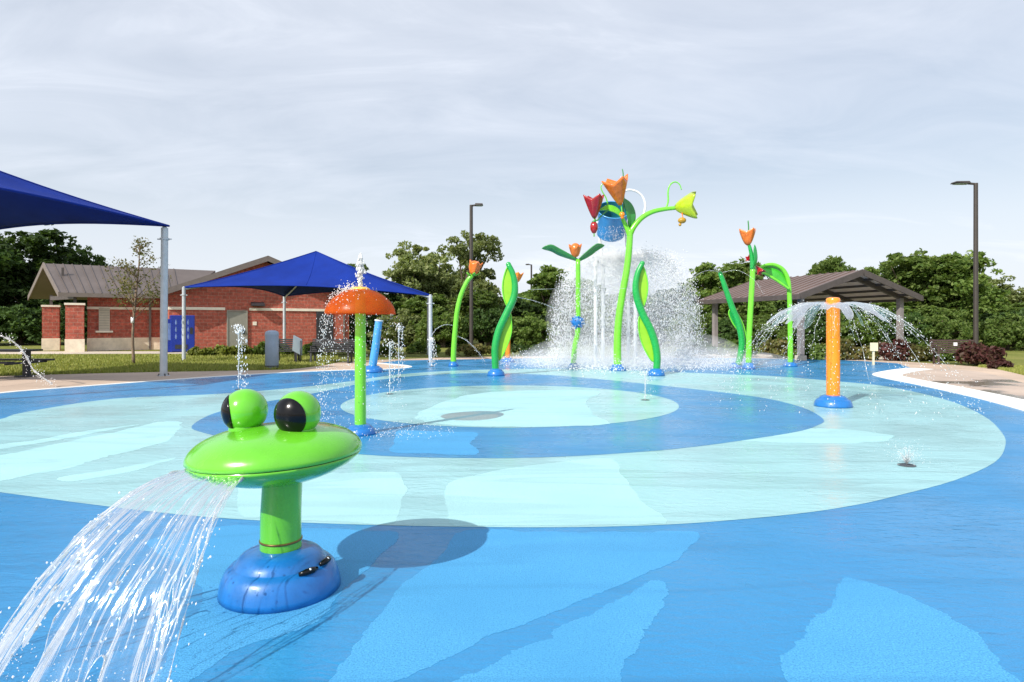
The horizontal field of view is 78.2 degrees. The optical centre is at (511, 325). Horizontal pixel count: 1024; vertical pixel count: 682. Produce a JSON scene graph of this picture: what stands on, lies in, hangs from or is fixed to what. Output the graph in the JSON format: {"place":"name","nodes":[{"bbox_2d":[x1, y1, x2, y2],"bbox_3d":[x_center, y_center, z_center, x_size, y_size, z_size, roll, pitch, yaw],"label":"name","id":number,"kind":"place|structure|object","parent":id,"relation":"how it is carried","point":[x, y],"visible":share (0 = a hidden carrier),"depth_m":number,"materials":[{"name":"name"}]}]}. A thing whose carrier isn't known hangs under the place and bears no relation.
{"place":"outdoors","nodes":[
{"label":"outdoors","id":0,"kind":"place"},
{"bbox_2d":[0,351,186,353],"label":"footpath","id":1,"kind":"structure","parent":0,"point":[99,352],"depth_m":33.44,"materials":[{"name":"concrete"}]},
{"bbox_2d":[170,315,194,351],"bbox_3d":[-17.821,0.454,34.068,1.150,1.960,0.755,0,0,-33],"label":"vending machine","id":2,"kind":"object","parent":1,"relation":"on","point":[176,333],"visible":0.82,"depth_m":33.70,"materials":[{"name":"metal"}]},
{"bbox_2d":[0,353,338,375],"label":"lawn grass","id":3,"kind":"structure","parent":0,"point":[84,363],"depth_m":23.12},
{"bbox_2d":[0,358,1023,681],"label":"splash pad","id":4,"kind":"object","parent":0,"point":[746,600],"visible":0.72,"depth_m":3.65,"materials":[{"name":"rubber"}]},
{"bbox_2d":[183,389,361,613],"bbox_3d":[-1.290,0.896,3.460,0.913,1.091,0.914,0,0,0],"label":"frog spray","id":5,"kind":"object","parent":4,"relation":"on","point":[282,566],"visible":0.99,"depth_m":3.26,"materials":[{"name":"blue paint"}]},
{"bbox_2d":[0,469,243,681],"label":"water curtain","id":6,"kind":"object","parent":5,"relation":"attached to","point":[229,484],"visible":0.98,"depth_m":2.70,"materials":[{"name":"liquid"}]},
{"bbox_2d":[147,525,398,681],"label":"floor patch","id":7,"kind":"object","parent":4,"relation":"on","point":[355,554],"visible":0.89,"depth_m":3.43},
{"bbox_2d":[366,319,383,372],"bbox_3d":[-4.289,0.631,19.354,0.680,1.618,0.680,0,0,0],"label":"spray post","id":8,"kind":"object","parent":4,"relation":"on","point":[372,367],"visible":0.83,"depth_m":19.25,"materials":[{"name":"blue paint"}]},
{"bbox_2d":[448,260,482,365],"bbox_3d":[-1.624,-0.435,22.131,1.234,3.750,0.549,0,0,0],"label":"flower spray","id":9,"kind":"object","parent":4,"relation":"on","point":[475,267],"visible":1,"depth_m":22.07,"materials":[{"name":"green paint"}]},
{"bbox_2d":[0,369,1005,526],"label":"pale ring","id":10,"kind":"object","parent":4,"relation":"on","point":[735,480],"visible":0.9,"depth_m":6.71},
{"bbox_2d":[0,424,138,448],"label":"dry patch","id":11,"kind":"object","parent":10,"relation":"on","point":[15,444],"visible":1,"depth_m":8.08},
{"bbox_2d":[0,421,182,480],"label":"dry patch","id":12,"kind":"object","parent":10,"relation":"on","point":[61,456],"visible":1,"depth_m":7.25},
{"bbox_2d":[57,458,174,480],"bbox_3d":[-3.862,1.441,6.303,0.325,0.001,1.142,0,0,36],"label":"dry patch","id":13,"kind":"object","parent":10,"relation":"on","point":[83,476],"visible":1,"depth_m":6.16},
{"bbox_2d":[237,472,407,523],"bbox_3d":[-1.772,1.441,5.523,1.836,0.001,1.930,0,0,0],"label":"dry patch","id":14,"kind":"object","parent":10,"relation":"on","point":[369,497],"visible":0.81,"depth_m":5.24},
{"bbox_2d":[192,373,823,457],"bbox_3d":[0.112,1.440,12.872,9.969,0.001,12.091,0,0,0],"label":"blue ring","id":15,"kind":"object","parent":10,"relation":"on","point":[695,418],"visible":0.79,"depth_m":9.04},
{"bbox_2d":[313,313,403,430],"bbox_3d":[-2.019,0.639,8.346,1.219,1.580,1.234,0,0,0],"label":"water spray","id":16,"kind":"object","parent":15,"relation":"on","point":[318,355],"visible":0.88,"depth_m":8.27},
{"bbox_2d":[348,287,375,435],"bbox_3d":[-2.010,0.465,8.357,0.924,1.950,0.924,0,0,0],"label":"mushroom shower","id":17,"kind":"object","parent":15,"relation":"on","point":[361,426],"visible":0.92,"depth_m":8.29,"materials":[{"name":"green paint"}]},
{"bbox_2d":[355,253,365,286],"bbox_3d":[-2.002,-0.720,8.364,0.138,0.487,0.132,0,0,0],"label":"water jet","id":18,"kind":"object","parent":17,"relation":"on","point":[360,268],"visible":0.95,"depth_m":8.34},
{"bbox_2d":[389,430,478,454],"bbox_3d":[-0.970,1.440,7.814,1.193,0.001,1.670,0,0,0],"label":"dry patch","id":19,"kind":"object","parent":15,"relation":"on","point":[451,443],"visible":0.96,"depth_m":7.73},
{"bbox_2d":[487,262,517,375],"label":"leaf spray","id":20,"kind":"object","parent":15,"relation":"on","point":[502,336],"visible":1,"depth_m":18.04,"materials":[{"name":"green paint"}]},
{"bbox_2d":[341,385,678,427],"bbox_3d":[-0.040,1.439,11.950,6.200,0.001,6.200,0,0,0],"label":"pale disc","id":21,"kind":"object","parent":15,"relation":"on","point":[612,406],"visible":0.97,"depth_m":11.71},
{"bbox_2d":[415,390,609,426],"bbox_3d":[0.131,1.438,11.514,3.097,0.001,5.235,0,0,6],"label":"dry patch","id":22,"kind":"object","parent":21,"relation":"on","point":[536,408],"visible":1,"depth_m":10.61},
{"bbox_2d":[444,458,666,526],"bbox_3d":[0.278,1.441,5.668,1.736,0.001,2.320,0,0,0],"label":"dry patch","id":23,"kind":"object","parent":10,"relation":"on","point":[599,491],"visible":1,"depth_m":5.27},
{"bbox_2d":[542,243,604,368],"bbox_3d":[2.018,-0.643,20.849,2.068,4.165,0.579,0,0,0],"label":"flower spray","id":24,"kind":"object","parent":10,"relation":"on","point":[575,249],"visible":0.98,"depth_m":20.82,"materials":[{"name":"green paint"}]},
{"bbox_2d":[583,169,697,370],"bbox_3d":[4.070,-1.750,19.695,3.775,6.379,1.120,0,0,0],"label":"flower tree","id":25,"kind":"object","parent":10,"relation":"on","point":[616,190],"visible":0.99,"depth_m":19.87,"materials":[{"name":"green paint"}]},
{"bbox_2d":[632,261,664,375],"bbox_3d":[3.913,-0.203,18.026,0.919,3.286,0.500,0,0,0],"label":"leaf spray","id":26,"kind":"object","parent":10,"relation":"on","point":[648,338],"visible":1,"depth_m":18.04,"materials":[{"name":"green paint"}]},
{"bbox_2d":[741,428,893,443],"bbox_3d":[3.690,1.441,8.250,2.600,0.001,1.182,0,0,0],"label":"dry patch","id":27,"kind":"object","parent":10,"relation":"on","point":[823,435],"visible":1,"depth_m":8.08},
{"bbox_2d":[814,297,852,408],"bbox_3d":[5.712,0.473,11.211,0.630,1.937,0.630,0,0,0],"label":"spray post","id":28,"kind":"object","parent":10,"relation":"on","point":[829,397],"visible":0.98,"depth_m":11.11,"materials":[{"name":"orange paint"}]},
{"bbox_2d":[710,300,990,419],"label":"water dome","id":29,"kind":"structure","parent":28,"relation":"attached to","point":[802,308],"depth_m":10.74,"materials":[{"name":"liquid"}]},
{"bbox_2d":[328,529,699,681],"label":"dry patch","id":30,"kind":"object","parent":4,"relation":"on","point":[466,589],"visible":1,"depth_m":3.48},
{"bbox_2d":[453,580,668,681],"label":"dry patch","id":31,"kind":"object","parent":4,"relation":"on","point":[600,645],"visible":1,"depth_m":2.81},
{"bbox_2d":[591,189,645,366],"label":"bucket tower","id":32,"kind":"structure","parent":4,"relation":"on","point":[607,220],"depth_m":22.79,"materials":[{"name":"blue paint"}]},
{"bbox_2d":[545,241,707,369],"bbox_3d":[4.009,-0.706,22.338,5.721,4.337,4.860,0,0,0],"label":"water spray","id":33,"kind":"object","parent":4,"relation":"on","point":[637,257],"visible":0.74,"depth_m":21.77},
{"bbox_2d":[501,344,775,376],"bbox_3d":[3.685,1.003,22.386,10.143,0.892,9.910,0,0,0],"label":"water spray","id":34,"kind":"object","parent":4,"relation":"on","point":[666,360],"visible":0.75,"depth_m":20.78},
{"bbox_2d":[718,271,745,367],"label":"leaf spray","id":35,"kind":"object","parent":4,"relation":"on","point":[736,320],"visible":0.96,"depth_m":21.23,"materials":[{"name":"green paint"}]},
{"bbox_2d":[739,221,765,368],"bbox_3d":[7.970,-1.011,20.866,0.967,4.902,0.615,0,0,0],"label":"flower spray","id":36,"kind":"object","parent":4,"relation":"on","point":[747,237],"visible":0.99,"depth_m":20.81,"materials":[{"name":"green paint"}]},
{"bbox_2d":[755,263,797,366],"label":"leaf arch","id":37,"kind":"structure","parent":4,"relation":"on","point":[778,273],"depth_m":22.09,"materials":[{"name":"green paint"}]},
{"bbox_2d":[780,577,1019,681],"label":"dry patch","id":38,"kind":"object","parent":4,"relation":"on","point":[861,631],"visible":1,"depth_m":2.83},
{"bbox_2d":[0,356,1023,391],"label":"deck","id":39,"kind":"structure","parent":0,"point":[9,383],"depth_m":18.50,"materials":[{"name":"concrete"}]},
{"bbox_2d":[0,349,54,377],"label":"picnic table","id":40,"kind":"object","parent":39,"relation":"on","point":[26,368],"visible":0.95,"depth_m":17.62,"materials":[{"name":"metal"}]},
{"bbox_2d":[0,171,171,375],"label":"shade canopy","id":41,"kind":"object","parent":39,"relation":"on","point":[23,202],"visible":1,"depth_m":17.61,"materials":[{"name":"fabric"}]},
{"bbox_2d":[0,363,411,393],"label":"kerb","id":42,"kind":"structure","parent":39,"relation":"on","point":[407,366],"depth_m":16.61,"materials":[{"name":"white paint"}]},
{"bbox_2d":[308,339,354,362],"bbox_3d":[-6.941,0.991,24.267,1.679,0.926,0.610,0,0,3],"label":"bench","id":43,"kind":"object","parent":39,"relation":"on","point":[341,341],"visible":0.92,"depth_m":24.45,"materials":[{"name":"metal"}]},
{"bbox_2d":[674,340,718,356],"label":"shrub","id":44,"kind":"object","parent":39,"relation":"on","point":[709,346],"visible":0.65,"depth_m":28.39,"materials":[{"name":"white plant"}]},
{"bbox_2d":[717,339,760,356],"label":"shrub","id":45,"kind":"object","parent":39,"relation":"on","point":[731,345],"visible":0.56,"depth_m":28.53,"materials":[{"name":"green plant"}]},
{"bbox_2d":[759,337,795,357],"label":"shrub","id":46,"kind":"object","parent":39,"relation":"on","point":[775,347],"visible":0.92,"depth_m":27.73,"materials":[{"name":"green plant"}]},
{"bbox_2d":[793,341,825,359],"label":"shrub","id":47,"kind":"object","parent":39,"relation":"on","point":[817,352],"visible":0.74,"depth_m":26.30,"materials":[{"name":"green plant"}]},
{"bbox_2d":[824,338,862,359],"bbox_3d":[13.840,0.991,26.381,1.539,0.977,1.190,0,0,0],"label":"shrub","id":48,"kind":"object","parent":39,"relation":"on","point":[847,352],"visible":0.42,"depth_m":26.06,"materials":[{"name":"green plant"}]},
{"bbox_2d":[872,368,1023,410],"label":"kerb","id":49,"kind":"structure","parent":39,"relation":"on","point":[1012,402],"depth_m":14.26,"materials":[{"name":"white paint"}]},
{"bbox_2d":[903,368,1023,398],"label":"wet deck","id":50,"kind":"structure","parent":39,"relation":"on","point":[992,383],"depth_m":16.47,"materials":[{"name":"concrete"}]},
{"bbox_2d":[0,331,1023,375],"bbox_3d":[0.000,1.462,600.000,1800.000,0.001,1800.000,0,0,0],"label":"ground","id":51,"kind":"structure","parent":0,"point":[1016,357],"depth_m":32.44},
{"bbox_2d":[0,233,26,306],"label":"tree","id":52,"kind":"object","parent":51,"relation":"on","point":[5,257],"visible":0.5,"depth_m":47.38,"materials":[{"name":"green plant"}]},
{"bbox_2d":[0,303,41,345],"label":"bush","id":53,"kind":"object","parent":51,"relation":"on","point":[22,324],"visible":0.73,"depth_m":44.70,"materials":[{"name":"green plant"}]},
{"bbox_2d":[0,224,86,343],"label":"tree","id":54,"kind":"object","parent":51,"relation":"on","point":[37,247],"visible":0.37,"depth_m":48.97,"materials":[{"name":"green plant"}]},
{"bbox_2d":[35,309,86,342],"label":"bush","id":55,"kind":"object","parent":51,"relation":"on","point":[62,324],"visible":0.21,"depth_m":45.72,"materials":[{"name":"green plant"}]},
{"bbox_2d":[50,245,111,342],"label":"tree","id":56,"kind":"object","parent":51,"relation":"on","point":[85,257],"visible":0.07,"depth_m":52.41,"materials":[{"name":"green plant"}]},
{"bbox_2d":[102,236,171,362],"bbox_3d":[-14.187,-0.957,23.788,2.388,4.819,2.315,0,0,44],"label":"young tree","id":57,"kind":"object","parent":51,"relation":"on","point":[139,246],"visible":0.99,"depth_m":23.50,"materials":[{"name":"green plant"}]},
{"bbox_2d":[28,256,354,351],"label":"brick building","id":58,"kind":"structure","parent":51,"relation":"on","point":[219,312],"depth_m":37.15,"materials":[{"name":"brick"}]},
{"bbox_2d":[96,308,112,332],"bbox_3d":[-23.194,-0.280,35.857,0.831,1.400,0.200,0,0,-33],"label":"window","id":59,"kind":"structure","parent":58,"relation":"in","point":[104,313],"depth_m":35.87,"materials":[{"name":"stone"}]},
{"bbox_2d":[227,310,247,346],"bbox_3d":[-16.514,0.290,37.914,1.160,2.360,0.160,0,0,-33],"label":"door","id":60,"kind":"structure","parent":58,"relation":"in","point":[234,317],"depth_m":37.91,"materials":[{"name":"metal"}]},
{"bbox_2d":[316,311,332,346],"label":"dark door","id":61,"kind":"structure","parent":58,"relation":"in","point":[319,316],"depth_m":40.79,"materials":[{"name":"metal"}]},
{"bbox_2d":[265,330,278,367],"bbox_3d":[-8.050,0.810,21.133,0.450,1.280,0.450,0,0,0],"label":"waste bin","id":62,"kind":"object","parent":51,"relation":"on","point":[271,348],"visible":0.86,"depth_m":20.96,"materials":[{"name":"metal"}]},
{"bbox_2d":[181,251,433,361],"bbox_3d":[-7.659,-0.948,28.332,10.703,4.815,7.461,0,0,13],"label":"shade canopy","id":63,"kind":"object","parent":51,"relation":"on","point":[314,272],"visible":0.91,"depth_m":26.74,"materials":[{"name":"fabric"}]},
{"bbox_2d":[349,305,396,344],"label":"bush","id":64,"kind":"object","parent":51,"relation":"on","point":[370,322],"visible":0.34,"depth_m":43.01,"materials":[{"name":"green plant"}]},
{"bbox_2d":[366,292,408,344],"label":"tree","id":65,"kind":"object","parent":51,"relation":"on","point":[381,301],"visible":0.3,"depth_m":44.03,"materials":[{"name":"green plant"}]},
{"bbox_2d":[366,308,423,346],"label":"bush","id":66,"kind":"object","parent":51,"relation":"on","point":[408,335],"visible":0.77,"depth_m":41.25,"materials":[{"name":"green plant"}]},
{"bbox_2d":[382,240,447,313],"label":"tree","id":67,"kind":"object","parent":51,"relation":"on","point":[420,273],"visible":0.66,"depth_m":45.68,"materials":[{"name":"green plant"}]},
{"bbox_2d":[405,341,440,353],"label":"plant clump","id":68,"kind":"object","parent":51,"relation":"on","point":[418,347],"visible":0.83,"depth_m":32.20,"materials":[{"name":"green plant"}]},
{"bbox_2d":[393,293,453,319],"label":"tree","id":69,"kind":"object","parent":51,"relation":"on","point":[415,306],"visible":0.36,"depth_m":43.17,"materials":[{"name":"green plant"}]},
{"bbox_2d":[408,308,468,347],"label":"bush","id":70,"kind":"object","parent":51,"relation":"on","point":[442,335],"visible":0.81,"depth_m":40.34,"materials":[{"name":"green plant"}]},
{"bbox_2d":[424,252,459,295],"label":"tree","id":71,"kind":"object","parent":51,"relation":"on","point":[444,261],"visible":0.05,"depth_m":54.00,"materials":[{"name":"green plant"}]},
{"bbox_2d":[445,343,491,355],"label":"shrub","id":72,"kind":"object","parent":51,"relation":"on","point":[469,349],"visible":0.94,"depth_m":29.45,"materials":[{"name":"green plant"}]},
{"bbox_2d":[434,230,503,341],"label":"tree","id":73,"kind":"object","parent":51,"relation":"on","point":[451,285],"visible":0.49,"depth_m":47.51,"materials":[{"name":"green plant"}]},
{"bbox_2d":[469,203,482,345],"bbox_3d":[-2.202,-2.935,38.000,0.911,8.793,0.500,0,0,0],"label":"street lamp","id":74,"kind":"object","parent":51,"relation":"on","point":[471,281],"visible":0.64,"depth_m":37.91,"materials":[{"name":"brown metal"}]},
{"bbox_2d":[451,287,512,344],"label":"tree","id":75,"kind":"object","parent":51,"relation":"on","point":[485,301],"visible":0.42,"depth_m":42.90,"materials":[{"name":"green plant"}]},
{"bbox_2d":[461,307,522,345],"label":"bush","id":76,"kind":"object","parent":51,"relation":"on","point":[485,324],"visible":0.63,"depth_m":41.16,"materials":[{"name":"green plant"}]},
{"bbox_2d":[502,298,550,344],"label":"tree","id":77,"kind":"object","parent":51,"relation":"on","point":[521,306],"visible":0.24,"depth_m":45.75,"materials":[{"name":"green plant"}]},
{"bbox_2d":[510,343,550,355],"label":"shrub","id":78,"kind":"object","parent":51,"relation":"on","point":[515,349],"visible":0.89,"depth_m":29.81,"materials":[{"name":"green plant"}]},
{"bbox_2d":[511,311,561,346],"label":"bush","id":79,"kind":"object","parent":51,"relation":"on","point":[531,330],"visible":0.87,"depth_m":41.08,"materials":[{"name":"green plant"}]},
{"bbox_2d":[524,265,575,316],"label":"tree","id":80,"kind":"object","parent":51,"relation":"on","point":[543,282],"visible":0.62,"depth_m":53.72,"materials":[{"name":"green plant"}]},
{"bbox_2d":[537,310,598,345],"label":"bush","id":81,"kind":"object","parent":51,"relation":"on","point":[546,317],"visible":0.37,"depth_m":43.12,"materials":[{"name":"green plant"}]},
{"bbox_2d":[553,277,611,320],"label":"tree","id":82,"kind":"object","parent":51,"relation":"on","point":[583,300],"visible":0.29,"depth_m":54.52,"materials":[{"name":"green plant"}]},
{"bbox_2d":[580,312,638,344],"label":"bush","id":83,"kind":"object","parent":51,"relation":"on","point":[608,335],"visible":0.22,"depth_m":45.16,"materials":[{"name":"green plant"}]},
{"bbox_2d":[630,313,679,344],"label":"bush","id":84,"kind":"object","parent":51,"relation":"on","point":[655,322],"visible":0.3,"depth_m":44.82,"materials":[{"name":"green plant"}]},
{"bbox_2d":[646,282,694,316],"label":"tree","id":85,"kind":"object","parent":51,"relation":"on","point":[667,307],"visible":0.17,"depth_m":56.27,"materials":[{"name":"green plant"}]},
{"bbox_2d":[662,307,720,346],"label":"bush","id":86,"kind":"object","parent":51,"relation":"on","point":[706,321],"visible":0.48,"depth_m":40.32,"materials":[{"name":"green plant"}]},
{"bbox_2d":[680,261,728,315],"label":"tree","id":87,"kind":"object","parent":51,"relation":"on","point":[706,282],"visible":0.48,"depth_m":51.11,"materials":[{"name":"green plant"}]},
{"bbox_2d":[702,317,756,345],"bbox_3d":[13.875,0.563,40.118,3.788,2.268,3.877,0,0,38],"label":"bush","id":88,"kind":"object","parent":51,"relation":"on","point":[727,330],"visible":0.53,"depth_m":39.19,"materials":[{"name":"green plant"}]},
{"bbox_2d":[715,256,784,322],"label":"tree","id":89,"kind":"object","parent":51,"relation":"on","point":[735,277],"visible":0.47,"depth_m":48.55,"materials":[{"name":"green plant"}]},
{"bbox_2d":[746,318,796,346],"bbox_3d":[15.933,0.538,38.922,3.272,2.003,3.452,0,0,27],"label":"bush","id":90,"kind":"object","parent":51,"relation":"on","point":[781,332],"visible":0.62,"depth_m":38.31,"materials":[{"name":"green plant"}]},
{"bbox_2d":[745,311,808,326],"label":"tree","id":91,"kind":"object","parent":51,"relation":"on","point":[767,317],"visible":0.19,"depth_m":41.80,"materials":[{"name":"green plant"}]},
{"bbox_2d":[787,319,840,344],"bbox_3d":[18.434,0.620,39.114,3.693,2.124,3.780,0,0,30],"label":"bush","id":92,"kind":"object","parent":51,"relation":"on","point":[813,328],"visible":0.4,"depth_m":38.03,"materials":[{"name":"green plant"}]},
{"bbox_2d":[695,353,936,360],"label":"pavilion slab","id":93,"kind":"structure","parent":51,"relation":"on","point":[769,354],"depth_m":30.18,"materials":[{"name":"concrete"}]},
{"bbox_2d":[697,269,923,360],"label":"pavilion","id":94,"kind":"structure","parent":93,"relation":"on","point":[863,286],"depth_m":27.48,"materials":[{"name":"metal"}]},
{"bbox_2d":[806,255,855,315],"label":"tree","id":95,"kind":"object","parent":51,"relation":"on","point":[830,264],"visible":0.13,"depth_m":59.01,"materials":[{"name":"green plant"}]},
{"bbox_2d":[805,309,866,323],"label":"tree","id":96,"kind":"object","parent":51,"relation":"on","point":[821,318],"visible":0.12,"depth_m":41.68,"materials":[{"name":"green plant"}]},
{"bbox_2d":[821,314,882,347],"bbox_3d":[20.899,0.429,38.646,3.670,2.239,3.479,0,0,-25],"label":"bush","id":97,"kind":"object","parent":51,"relation":"on","point":[868,336],"visible":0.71,"depth_m":37.70,"materials":[{"name":"green plant"}]},
{"bbox_2d":[858,302,914,319],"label":"tree","id":98,"kind":"object","parent":51,"relation":"on","point":[891,306],"visible":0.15,"depth_m":40.68,"materials":[{"name":"green plant"}]},
{"bbox_2d":[878,339,911,360],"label":"shrub","id":99,"kind":"object","parent":51,"relation":"on","point":[901,349],"visible":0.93,"depth_m":25.55,"materials":[{"name":"red plant"}]},
{"bbox_2d":[868,310,935,344],"bbox_3d":[23.255,0.390,38.003,3.946,2.706,3.856,0,0,42],"label":"bush","id":100,"kind":"object","parent":51,"relation":"on","point":[914,316],"visible":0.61,"depth_m":37.10,"materials":[{"name":"green plant"}]},
{"bbox_2d":[907,344,936,360],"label":"shrub","id":101,"kind":"object","parent":51,"relation":"on","point":[922,355],"visible":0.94,"depth_m":25.21,"materials":[{"name":"green plant"}]},
{"bbox_2d":[876,248,972,344],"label":"tree","id":102,"kind":"object","parent":51,"relation":"on","point":[908,271],"visible":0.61,"depth_m":44.69,"materials":[{"name":"green plant"}]},
{"bbox_2d":[914,305,967,347],"bbox_3d":[26.673,0.115,40.215,4.128,2.761,4.510,0,0,39],"label":"tree","id":103,"kind":"object","parent":51,"relation":"on","point":[926,310],"visible":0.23,"depth_m":39.45,"materials":[{"name":"green plant"}]},
{"bbox_2d":[911,308,972,347],"bbox_3d":[25.179,0.282,36.957,3.343,2.559,3.526,0,0,11],"label":"bush","id":104,"kind":"object","parent":51,"relation":"on","point":[943,326],"visible":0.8,"depth_m":36.23,"materials":[{"name":"green plant"}]},
{"bbox_2d":[929,339,974,363],"bbox_3d":[16.391,0.991,23.346,1.468,0.926,0.610,0,0,14],"label":"bench","id":105,"kind":"object","parent":51,"relation":"on","point":[954,344],"visible":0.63,"depth_m":23.55,"materials":[{"name":"grey metal"}]},
{"bbox_2d":[917,250,1011,324],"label":"tree","id":106,"kind":"object","parent":51,"relation":"on","point":[959,292],"visible":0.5,"depth_m":43.52,"materials":[{"name":"green plant"}]},
{"bbox_2d":[951,181,978,343],"bbox_3d":[23.788,-3.030,33.000,1.388,8.985,0.499,0,0,0],"label":"street lamp","id":107,"kind":"object","parent":51,"relation":"on","point":[975,272],"visible":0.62,"depth_m":32.92,"materials":[{"name":"brown metal"}]},
{"bbox_2d":[953,340,1006,365],"bbox_3d":[16.903,1.007,22.772,1.596,0.944,1.399,0,0,0],"label":"red bush","id":108,"kind":"object","parent":51,"relation":"on","point":[973,353],"visible":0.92,"depth_m":22.50,"materials":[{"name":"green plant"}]},
{"bbox_2d":[972,312,1023,350],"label":"bush","id":109,"kind":"object","parent":51,"relation":"on","point":[1001,331],"visible":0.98,"depth_m":35.84,"materials":[{"name":"green plant"}]},
{"bbox_2d":[988,275,1023,307],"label":"tree","id":110,"kind":"object","parent":51,"relation":"on","point":[1014,296],"visible":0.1,"depth_m":49.28,"materials":[{"name":"green plant"}]},
{"bbox_2d":[0,0,1023,300],"label":"sky","id":111,"kind":"structure","parent":0,"point":[282,130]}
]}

